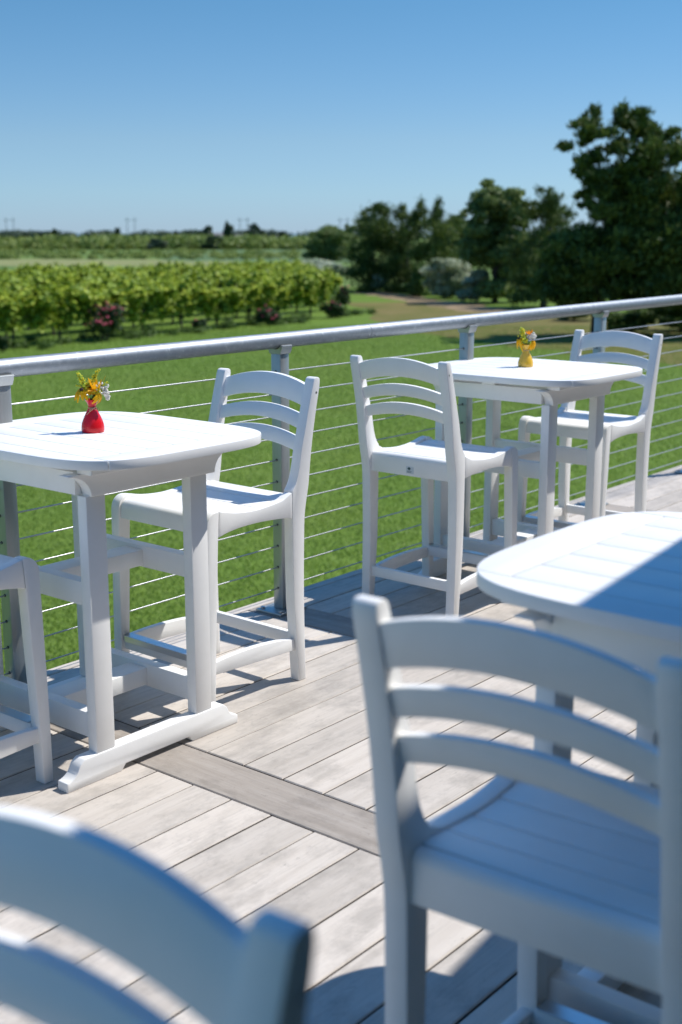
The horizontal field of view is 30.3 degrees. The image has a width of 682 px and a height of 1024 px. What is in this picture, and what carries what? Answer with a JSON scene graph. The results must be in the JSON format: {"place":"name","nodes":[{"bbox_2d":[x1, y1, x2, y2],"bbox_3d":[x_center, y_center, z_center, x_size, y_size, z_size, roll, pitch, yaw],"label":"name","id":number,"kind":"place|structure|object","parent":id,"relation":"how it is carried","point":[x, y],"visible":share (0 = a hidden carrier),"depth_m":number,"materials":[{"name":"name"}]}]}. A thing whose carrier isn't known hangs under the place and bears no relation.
{"place":"outdoors","nodes":[
{"label":"outdoors","id":0,"kind":"place"},
{"bbox_2d":[0,259,239,265],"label":"stubble field","id":1,"kind":"structure","parent":0,"point":[30,262],"depth_m":156.27,"materials":[{"name":"plant"}]},
{"bbox_2d":[152,249,355,262],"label":"reed meadow","id":2,"kind":"structure","parent":0,"point":[175,258],"depth_m":174.11,"materials":[{"name":"plant"}]},
{"bbox_2d":[301,224,352,260],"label":"round bush","id":3,"kind":"object","parent":2,"relation":"on","point":[326,243],"visible":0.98,"depth_m":163.24,"materials":[{"name":"green plant"}]},
{"bbox_2d":[343,223,357,253],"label":"broadleaf tree","id":4,"kind":"object","parent":2,"relation":"on","point":[348,229],"visible":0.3,"depth_m":186.25,"materials":[{"name":"green plant"}]},
{"bbox_2d":[0,238,593,287],"bbox_3d":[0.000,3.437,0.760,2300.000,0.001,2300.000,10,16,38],"label":"meadow","id":5,"kind":"structure","parent":0,"point":[155,258],"depth_m":181.69,"materials":[{"name":"plant"}]},
{"bbox_2d":[0,247,309,258],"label":"scrub","id":6,"kind":"object","parent":5,"relation":"on","point":[70,253],"visible":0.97,"depth_m":188.86,"materials":[{"name":"green plant"}]},
{"bbox_2d":[144,238,168,249],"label":"tree","id":7,"kind":"object","parent":5,"relation":"on","point":[153,243],"visible":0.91,"depth_m":264.60,"materials":[{"name":"green plant"}]},
{"bbox_2d":[0,233,404,249],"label":"hedgerow","id":8,"kind":"object","parent":5,"relation":"on","point":[140,242],"visible":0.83,"depth_m":284.67,"materials":[{"name":"green plant"}]},
{"bbox_2d":[202,225,212,234],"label":"tree","id":9,"kind":"object","parent":5,"relation":"on","point":[207,229],"visible":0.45,"depth_m":532.53,"materials":[{"name":"green plant"}]},
{"bbox_2d":[200,235,224,249],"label":"tree","id":10,"kind":"object","parent":5,"relation":"on","point":[210,245],"visible":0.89,"depth_m":281.08,"materials":[{"name":"green plant"}]},
{"bbox_2d":[0,229,431,238],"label":"woodland","id":11,"kind":"object","parent":5,"relation":"on","point":[16,233],"visible":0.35,"depth_m":861.50,"materials":[{"name":"green plant"}]},
{"bbox_2d":[222,220,233,238],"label":"tree","id":12,"kind":"object","parent":5,"relation":"on","point":[228,229],"visible":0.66,"depth_m":600.36,"materials":[{"name":"green plant"}]},
{"bbox_2d":[245,223,264,236],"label":"tree","id":13,"kind":"object","parent":5,"relation":"on","point":[254,228],"visible":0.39,"depth_m":532.33,"materials":[{"name":"green plant"}]},
{"bbox_2d":[289,259,348,276],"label":"shrub","id":14,"kind":"object","parent":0,"point":[319,263],"visible":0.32,"depth_m":103.15,"materials":[{"name":"green plant"}]},
{"bbox_2d":[0,287,681,675],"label":"lawn","id":15,"kind":"structure","parent":0,"point":[318,317],"depth_m":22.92,"materials":[{"name":"plant"}]},
{"bbox_2d":[0,335,9,351],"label":"rose bush","id":16,"kind":"object","parent":15,"relation":"on","point":[4,343],"visible":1,"depth_m":37.93,"materials":[{"name":"green plant"}]},
{"bbox_2d":[0,267,27,275],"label":"grapevine","id":17,"kind":"object","parent":15,"relation":"on","point":[17,270],"visible":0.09,"depth_m":59.34,"materials":[{"name":"green plant"}]},
{"bbox_2d":[0,277,30,337],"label":"grapevine","id":18,"kind":"object","parent":15,"relation":"on","point":[15,284],"visible":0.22,"depth_m":42.72,"materials":[{"name":"green plant"}]},
{"bbox_2d":[0,267,36,279],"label":"grapevine","id":19,"kind":"object","parent":15,"relation":"on","point":[17,275],"visible":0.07,"depth_m":52.68,"materials":[{"name":"green plant"}]},
{"bbox_2d":[0,270,51,329],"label":"grapevine","id":20,"kind":"object","parent":15,"relation":"on","point":[37,281],"visible":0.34,"depth_m":46.56,"materials":[{"name":"green plant"}]},
{"bbox_2d":[0,286,55,339],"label":"grapevine","id":21,"kind":"object","parent":15,"relation":"on","point":[14,307],"visible":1,"depth_m":39.43,"materials":[{"name":"green plant"}]},
{"bbox_2d":[13,263,53,272],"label":"grapevine","id":22,"kind":"object","parent":15,"relation":"on","point":[49,265],"visible":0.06,"depth_m":63.08,"materials":[{"name":"green plant"}]},
{"bbox_2d":[22,262,59,273],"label":"grapevine","id":23,"kind":"object","parent":15,"relation":"on","point":[38,268],"visible":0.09,"depth_m":60.24,"materials":[{"name":"green plant"}]},
{"bbox_2d":[27,266,69,280],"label":"grapevine","id":24,"kind":"object","parent":15,"relation":"on","point":[58,270],"visible":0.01,"depth_m":54.40,"materials":[{"name":"green plant"}]},
{"bbox_2d":[29,284,68,334],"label":"grapevine","id":25,"kind":"object","parent":15,"relation":"on","point":[53,331],"visible":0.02,"depth_m":44.33,"materials":[{"name":"green plant"}]},
{"bbox_2d":[23,283,102,338],"bbox_3d":[-9.200,-6.470,40.975,1.602,1.956,2.919,8,15,33],"label":"grapevine","id":26,"kind":"object","parent":15,"relation":"on","point":[65,310],"visible":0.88,"depth_m":40.96,"materials":[{"name":"green plant"}]},
{"bbox_2d":[40,269,92,284],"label":"grapevine","id":27,"kind":"object","parent":15,"relation":"on","point":[79,274],"visible":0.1,"depth_m":51.40,"materials":[{"name":"green plant"}]},
{"bbox_2d":[50,261,82,271],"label":"grapevine","id":28,"kind":"object","parent":15,"relation":"on","point":[69,266],"visible":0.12,"depth_m":65.55,"materials":[{"name":"green plant"}]},
{"bbox_2d":[49,274,92,325],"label":"grapevine","id":29,"kind":"object","parent":15,"relation":"on","point":[67,279],"visible":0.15,"depth_m":48.15,"materials":[{"name":"green plant"}]},
{"bbox_2d":[66,267,104,274],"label":"grapevine","id":30,"kind":"object","parent":15,"relation":"on","point":[92,270],"visible":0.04,"depth_m":58.96,"materials":[{"name":"green plant"}]},
{"bbox_2d":[62,278,110,323],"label":"grapevine","id":31,"kind":"object","parent":15,"relation":"on","point":[95,285],"visible":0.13,"depth_m":45.63,"materials":[{"name":"green plant"}]},
{"bbox_2d":[75,260,103,270],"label":"grapevine","id":32,"kind":"object","parent":15,"relation":"on","point":[92,264],"visible":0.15,"depth_m":66.86,"materials":[{"name":"green plant"}]},
{"bbox_2d":[79,264,112,273],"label":"grapevine","id":33,"kind":"object","parent":15,"relation":"on","point":[100,268],"visible":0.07,"depth_m":63.55,"materials":[{"name":"green plant"}]},
{"bbox_2d":[70,283,129,338],"bbox_3d":[-8.028,-6.750,42.461,1.369,1.862,2.912,8,15,33],"label":"grapevine","id":34,"kind":"object","parent":15,"relation":"on","point":[112,294],"visible":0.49,"depth_m":42.39,"materials":[{"name":"green plant"}]},
{"bbox_2d":[83,269,121,280],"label":"grapevine","id":35,"kind":"object","parent":15,"relation":"on","point":[108,274],"visible":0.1,"depth_m":53.30,"materials":[{"name":"green plant"}]},
{"bbox_2d":[82,302,127,340],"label":"rose bush","id":36,"kind":"object","parent":15,"relation":"on","point":[104,317],"visible":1,"depth_m":41.73,"materials":[{"name":"green plant"}]},
{"bbox_2d":[85,272,127,287],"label":"grapevine","id":37,"kind":"object","parent":15,"relation":"on","point":[112,278],"visible":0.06,"depth_m":49.80,"materials":[{"name":"green plant"}]},
{"bbox_2d":[105,268,141,278],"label":"grapevine","id":38,"kind":"object","parent":15,"relation":"on","point":[134,274],"visible":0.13,"depth_m":57.88,"materials":[{"name":"green plant"}]},
{"bbox_2d":[111,275,157,327],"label":"grapevine","id":39,"kind":"object","parent":15,"relation":"on","point":[141,284],"visible":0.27,"depth_m":47.30,"materials":[{"name":"green plant"}]},
{"bbox_2d":[110,279,176,333],"bbox_3d":[-6.917,-7.190,44.093,1.633,2.010,2.823,8,15,33],"label":"grapevine","id":40,"kind":"object","parent":15,"relation":"on","point":[136,297],"visible":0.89,"depth_m":44.04,"materials":[{"name":"green plant"}]},
{"bbox_2d":[134,263,167,272],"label":"grapevine","id":41,"kind":"object","parent":15,"relation":"on","point":[146,269],"visible":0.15,"depth_m":66.55,"materials":[{"name":"green plant"}]},
{"bbox_2d":[143,266,190,279],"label":"grapevine","id":42,"kind":"object","parent":15,"relation":"on","point":[153,274],"visible":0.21,"depth_m":56.11,"materials":[{"name":"green plant"}]},
{"bbox_2d":[152,260,188,270],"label":"grapevine","id":43,"kind":"object","parent":15,"relation":"on","point":[177,265],"visible":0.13,"depth_m":72.17,"materials":[{"name":"green plant"}]},
{"bbox_2d":[151,272,192,317],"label":"grapevine","id":44,"kind":"object","parent":15,"relation":"on","point":[167,276],"visible":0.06,"depth_m":52.86,"materials":[{"name":"green plant"}]},
{"bbox_2d":[149,278,196,324],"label":"grapevine","id":45,"kind":"object","parent":15,"relation":"on","point":[172,281],"visible":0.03,"depth_m":49.42,"materials":[{"name":"green plant"}]},
{"bbox_2d":[146,274,209,327],"bbox_3d":[-5.910,-7.634,45.945,1.526,2.078,2.823,8,15,33],"label":"grapevine","id":46,"kind":"object","parent":15,"relation":"on","point":[187,294],"visible":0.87,"depth_m":46.00,"materials":[{"name":"green plant"}]},
{"bbox_2d":[6,306,378,349],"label":"weeds","id":47,"kind":"object","parent":15,"relation":"on","point":[227,323],"visible":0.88,"depth_m":44.41,"materials":[{"name":"green plant"}]},
{"bbox_2d":[191,319,207,331],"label":"rose bush","id":48,"kind":"object","parent":15,"relation":"on","point":[195,323],"visible":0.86,"depth_m":45.57,"materials":[{"name":"green plant"}]},
{"bbox_2d":[183,264,216,273],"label":"grapevine","id":49,"kind":"object","parent":15,"relation":"on","point":[203,267],"visible":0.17,"depth_m":66.00,"materials":[{"name":"green plant"}]},
{"bbox_2d":[177,269,227,321],"bbox_3d":[-5.462,-8.777,51.062,1.314,2.107,2.915,8,15,33],"label":"grapevine","id":50,"kind":"object","parent":15,"relation":"on","point":[204,278],"visible":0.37,"depth_m":50.91,"materials":[{"name":"green plant"}]},
{"bbox_2d":[192,281,249,325],"bbox_3d":[-4.622,-7.824,47.469,1.796,1.789,2.823,8,15,33],"label":"grapevine","id":51,"kind":"object","parent":15,"relation":"on","point":[214,303],"visible":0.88,"depth_m":47.41,"materials":[{"name":"green plant"}]},
{"bbox_2d":[207,260,241,271],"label":"grapevine","id":52,"kind":"object","parent":15,"relation":"on","point":[224,267],"visible":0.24,"depth_m":67.31,"materials":[{"name":"green plant"}]},
{"bbox_2d":[218,268,251,312],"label":"grapevine","id":53,"kind":"object","parent":15,"relation":"on","point":[241,270],"visible":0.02,"depth_m":56.97,"materials":[{"name":"green plant"}]},
{"bbox_2d":[220,269,266,318],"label":"grapevine","id":54,"kind":"object","parent":15,"relation":"on","point":[239,273],"visible":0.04,"depth_m":52.92,"materials":[{"name":"green plant"}]},
{"bbox_2d":[233,260,257,270],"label":"grapevine","id":55,"kind":"object","parent":15,"relation":"on","point":[240,264],"visible":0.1,"depth_m":69.11,"materials":[{"name":"green plant"}]},
{"bbox_2d":[215,269,277,319],"bbox_3d":[-3.691,-8.422,49.281,1.888,2.175,2.823,8,15,33],"label":"grapevine","id":56,"kind":"object","parent":15,"relation":"on","point":[255,296],"visible":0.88,"depth_m":49.16,"materials":[{"name":"green plant"}]},
{"bbox_2d":[241,257,263,265],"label":"grapevine","id":57,"kind":"object","parent":15,"relation":"on","point":[249,262],"visible":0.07,"depth_m":78.84,"materials":[{"name":"green plant"}]},
{"bbox_2d":[243,267,272,276],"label":"grapevine","id":58,"kind":"object","parent":15,"relation":"on","point":[269,273],"visible":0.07,"depth_m":62.03,"materials":[{"name":"green plant"}]},
{"bbox_2d":[248,259,274,270],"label":"grapevine","id":59,"kind":"object","parent":15,"relation":"on","point":[264,264],"visible":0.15,"depth_m":70.70,"materials":[{"name":"green plant"}]},
{"bbox_2d":[253,304,281,322],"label":"rose bush","id":60,"kind":"object","parent":15,"relation":"on","point":[267,313],"visible":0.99,"depth_m":49.02,"materials":[{"name":"green plant"}]},
{"bbox_2d":[258,270,287,298],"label":"grapevine","id":61,"kind":"object","parent":15,"relation":"on","point":[274,278],"visible":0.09,"depth_m":54.32,"materials":[{"name":"green plant"}]},
{"bbox_2d":[264,265,292,275],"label":"grapevine","id":62,"kind":"object","parent":15,"relation":"on","point":[286,270],"visible":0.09,"depth_m":63.89,"materials":[{"name":"green plant"}]},
{"bbox_2d":[259,273,303,313],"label":"grapevine","id":63,"kind":"object","parent":15,"relation":"on","point":[286,294],"visible":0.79,"depth_m":51.10,"materials":[{"name":"green plant"}]},
{"bbox_2d":[277,258,307,266],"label":"grapevine","id":64,"kind":"object","parent":15,"relation":"on","point":[298,263],"visible":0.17,"depth_m":76.97,"materials":[{"name":"green plant"}]},
{"bbox_2d":[290,266,322,273],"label":"grapevine","id":65,"kind":"object","parent":15,"relation":"on","point":[298,269],"visible":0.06,"depth_m":64.83,"materials":[{"name":"green plant"}]},
{"bbox_2d":[284,270,335,318],"bbox_3d":[-1.353,-9.061,52.568,1.532,2.010,2.915,8,15,33],"label":"grapevine","id":66,"kind":"object","parent":15,"relation":"on","point":[314,293],"visible":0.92,"depth_m":52.50,"materials":[{"name":"green plant"}]},
{"bbox_2d":[300,265,342,309],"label":"grapevine","id":67,"kind":"object","parent":15,"relation":"on","point":[337,281],"visible":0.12,"depth_m":58.16,"materials":[{"name":"green plant"}]},
{"bbox_2d":[318,301,346,317],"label":"rose bush","id":68,"kind":"object","parent":15,"relation":"on","point":[334,308],"visible":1,"depth_m":53.18,"materials":[{"name":"green plant"}]},
{"bbox_2d":[330,285,350,305],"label":"rose bush","id":69,"kind":"object","parent":15,"relation":"on","point":[342,296],"visible":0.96,"depth_m":59.05,"materials":[{"name":"green plant"}]},
{"bbox_2d":[335,201,409,292],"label":"juniper tree","id":70,"kind":"object","parent":15,"relation":"on","point":[368,228],"visible":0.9,"depth_m":76.63,"materials":[{"name":"green plant"}]},
{"bbox_2d":[370,273,387,291],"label":"shrub","id":71,"kind":"object","parent":15,"relation":"on","point":[378,282],"visible":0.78,"depth_m":76.73,"materials":[{"name":"green plant"}]},
{"bbox_2d":[371,194,432,292],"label":"juniper tree","id":72,"kind":"object","parent":15,"relation":"on","point":[396,264],"visible":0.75,"depth_m":75.91,"materials":[{"name":"green plant"}]},
{"bbox_2d":[402,195,476,294],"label":"juniper tree","id":73,"kind":"object","parent":15,"relation":"on","point":[440,229],"visible":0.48,"depth_m":73.03,"materials":[{"name":"green plant"}]},
{"bbox_2d":[419,258,473,298],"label":"shrub","id":74,"kind":"object","parent":15,"relation":"on","point":[447,276],"visible":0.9,"depth_m":68.63,"materials":[{"name":"green plant"}]},
{"bbox_2d":[443,213,484,268],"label":"broadleaf tree","id":75,"kind":"object","parent":15,"relation":"on","point":[465,215],"visible":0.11,"depth_m":79.72,"materials":[{"name":"green plant"}]},
{"bbox_2d":[455,268,489,301],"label":"shrub","id":76,"kind":"object","parent":15,"relation":"on","point":[474,279],"visible":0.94,"depth_m":65.05,"materials":[{"name":"green plant"}]},
{"bbox_2d":[456,178,531,302],"bbox_3d":[8.044,-13.972,64.985,4.266,6.248,3.895,2,13,8],"label":"broadleaf tree","id":77,"kind":"object","parent":15,"relation":"on","point":[490,205],"visible":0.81,"depth_m":64.07,"materials":[{"name":"green plant"}]},
{"bbox_2d":[347,302,681,365],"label":"worn grass","id":78,"kind":"structure","parent":15,"relation":"on","point":[393,311],"depth_m":49.03,"materials":[{"name":"plant"}]},
{"bbox_2d":[557,302,592,319],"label":"shrub","id":79,"kind":"object","parent":78,"relation":"on","point":[575,317],"visible":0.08,"depth_m":51.26,"materials":[{"name":"green plant"}]},
{"bbox_2d":[526,97,681,333],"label":"juniper tree","id":80,"kind":"object","parent":78,"relation":"on","point":[633,243],"visible":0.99,"depth_m":42.13,"materials":[{"name":"green plant"}]},
{"bbox_2d":[606,308,669,332],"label":"shrub","id":81,"kind":"object","parent":78,"relation":"on","point":[628,319],"visible":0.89,"depth_m":44.77,"materials":[{"name":"green plant"}]},
{"bbox_2d":[657,307,681,330],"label":"shrub","id":82,"kind":"object","parent":78,"relation":"on","point":[672,315],"visible":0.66,"depth_m":45.77,"materials":[{"name":"green plant"}]},
{"bbox_2d":[497,184,578,307],"bbox_3d":[9.743,-12.664,60.316,4.574,5.941,4.616,10,16,38],"label":"juniper tree","id":83,"kind":"object","parent":15,"relation":"on","point":[548,210],"visible":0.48,"depth_m":60.15,"materials":[{"name":"green plant"}]},
{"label":"deck frame","id":84,"kind":"structure","parent":15,"relation":"on","visible":0},
{"bbox_2d":[0,465,681,1023],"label":"deck","id":85,"kind":"structure","parent":84,"relation":"on","point":[264,801],"depth_m":3.43,"materials":[{"name":"grey"}]},
{"bbox_2d":[0,554,53,783],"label":"bar chair","id":86,"kind":"object","parent":85,"relation":"on","point":[21,574],"visible":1,"depth_m":3.43,"materials":[{"name":"white plastic"}]},
{"bbox_2d":[0,411,260,792],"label":"bar table","id":87,"kind":"object","parent":85,"relation":"on","point":[64,453],"visible":0.94,"depth_m":3.64,"materials":[{"name":"plastic"}]},
{"bbox_2d":[81,398,104,433],"bbox_3d":[-0.740,-0.287,3.748,0.068,0.098,0.068,10,16,38],"label":"flower vase","id":88,"kind":"object","parent":87,"relation":"on","point":[92,422],"visible":0.99,"depth_m":3.73,"materials":[{"name":"glass"}]},
{"bbox_2d":[74,387,92,402],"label":"coneflower","id":89,"kind":"object","parent":88,"relation":"in","point":[81,392],"visible":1,"depth_m":3.71,"materials":[{"name":"yellow plant"}]},
{"bbox_2d":[76,372,90,388],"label":"goldenrod sprig","id":90,"kind":"object","parent":88,"relation":"in","point":[80,378],"visible":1,"depth_m":3.72,"materials":[{"name":"plant"}]},
{"bbox_2d":[85,369,99,385],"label":"goldenrod sprig","id":91,"kind":"object","parent":88,"relation":"in","point":[94,376],"visible":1,"depth_m":3.72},
{"bbox_2d":[90,392,101,404],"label":"coneflower","id":92,"kind":"object","parent":88,"relation":"in","point":[97,397],"visible":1,"depth_m":3.72,"materials":[{"name":"yellow plant"}]},
{"bbox_2d":[88,375,105,399],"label":"coneflower","id":93,"kind":"object","parent":88,"relation":"in","point":[93,386],"visible":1,"depth_m":3.72,"materials":[{"name":"plant"}]},
{"bbox_2d":[96,382,110,400],"bbox_3d":[-0.711,-0.346,3.734,0.049,0.082,0.041,10,16,38],"label":"white flower cluster","id":94,"kind":"object","parent":88,"relation":"in","point":[106,392],"visible":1,"depth_m":3.73,"materials":[{"name":"plant"}]},
{"bbox_2d":[0,806,315,1023],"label":"bar chair","id":95,"kind":"object","parent":85,"relation":"on","point":[200,955],"visible":1,"depth_m":0.95,"materials":[{"name":"white plastic"}]},
{"bbox_2d":[111,368,319,701],"bbox_3d":[-0.419,0.067,4.242,0.461,1.038,0.542,10,16,39],"label":"bar chair","id":96,"kind":"object","parent":85,"relation":"on","point":[230,507],"visible":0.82,"depth_m":4.21,"materials":[{"name":"white plastic"}]},
{"bbox_2d":[0,294,681,683],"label":"cable railing","id":97,"kind":"object","parent":85,"relation":"on","point":[280,344],"visible":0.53,"depth_m":4.95,"materials":[{"name":"silver metal"}]},
{"bbox_2d":[350,355,517,616],"bbox_3d":[0.383,-0.124,5.107,0.461,1.038,0.542,10,16,38],"label":"bar chair","id":98,"kind":"object","parent":85,"relation":"on","point":[453,461],"visible":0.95,"depth_m":4.98,"materials":[{"name":"white plastic"}]},
{"bbox_2d":[352,594,681,1023],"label":"bar chair","id":99,"kind":"object","parent":85,"relation":"on","point":[537,856],"visible":1,"depth_m":1.66,"materials":[{"name":"white plastic"}]},
{"bbox_2d":[418,357,641,576],"bbox_3d":[0.809,-0.181,5.633,0.878,0.922,0.819,10,16,38],"label":"bar table","id":100,"kind":"object","parent":85,"relation":"on","point":[550,385],"visible":0.57,"depth_m":5.49,"materials":[{"name":"plastic"}]},
{"bbox_2d":[518,344,532,366],"bbox_3d":[0.820,-0.694,5.588,0.068,0.098,0.068,10,16,38],"label":"flower vase","id":101,"kind":"object","parent":100,"relation":"on","point":[525,359],"visible":1,"depth_m":5.57,"materials":[{"name":"yellow ceramic"}]},
{"bbox_2d":[516,337,524,351],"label":"coneflower","id":102,"kind":"object","parent":101,"relation":"in","point":[518,342],"visible":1,"depth_m":5.57,"materials":[{"name":"yellow plant"}]},
{"bbox_2d":[477,511,681,1023],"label":"bar table","id":103,"kind":"object","parent":85,"relation":"on","point":[610,584],"visible":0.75,"depth_m":2.19,"materials":[{"name":"plastic"}]},
{"bbox_2d":[517,329,662,528],"bbox_3d":[1.181,-0.328,6.028,0.461,1.038,0.542,10,16,39],"label":"bar chair","id":104,"kind":"object","parent":85,"relation":"on","point":[572,422],"visible":0.72,"depth_m":6.01,"materials":[{"name":"white plastic"}]},
{"bbox_2d":[0,0,681,233],"label":"sky","id":105,"kind":"structure","parent":0,"point":[295,116],"materials":[{"name":"blue"}]},
{"bbox_2d":[353,292,514,312],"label":"dirt path","id":106,"kind":"structure","parent":0,"point":[455,306],"depth_m":64.36,"materials":[{"name":"soil"}]},
{"bbox_2d":[401,264,429,296],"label":"shrub","id":107,"kind":"object","parent":106,"relation":"on","point":[415,287],"visible":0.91,"depth_m":70.59,"materials":[{"name":"green plant"}]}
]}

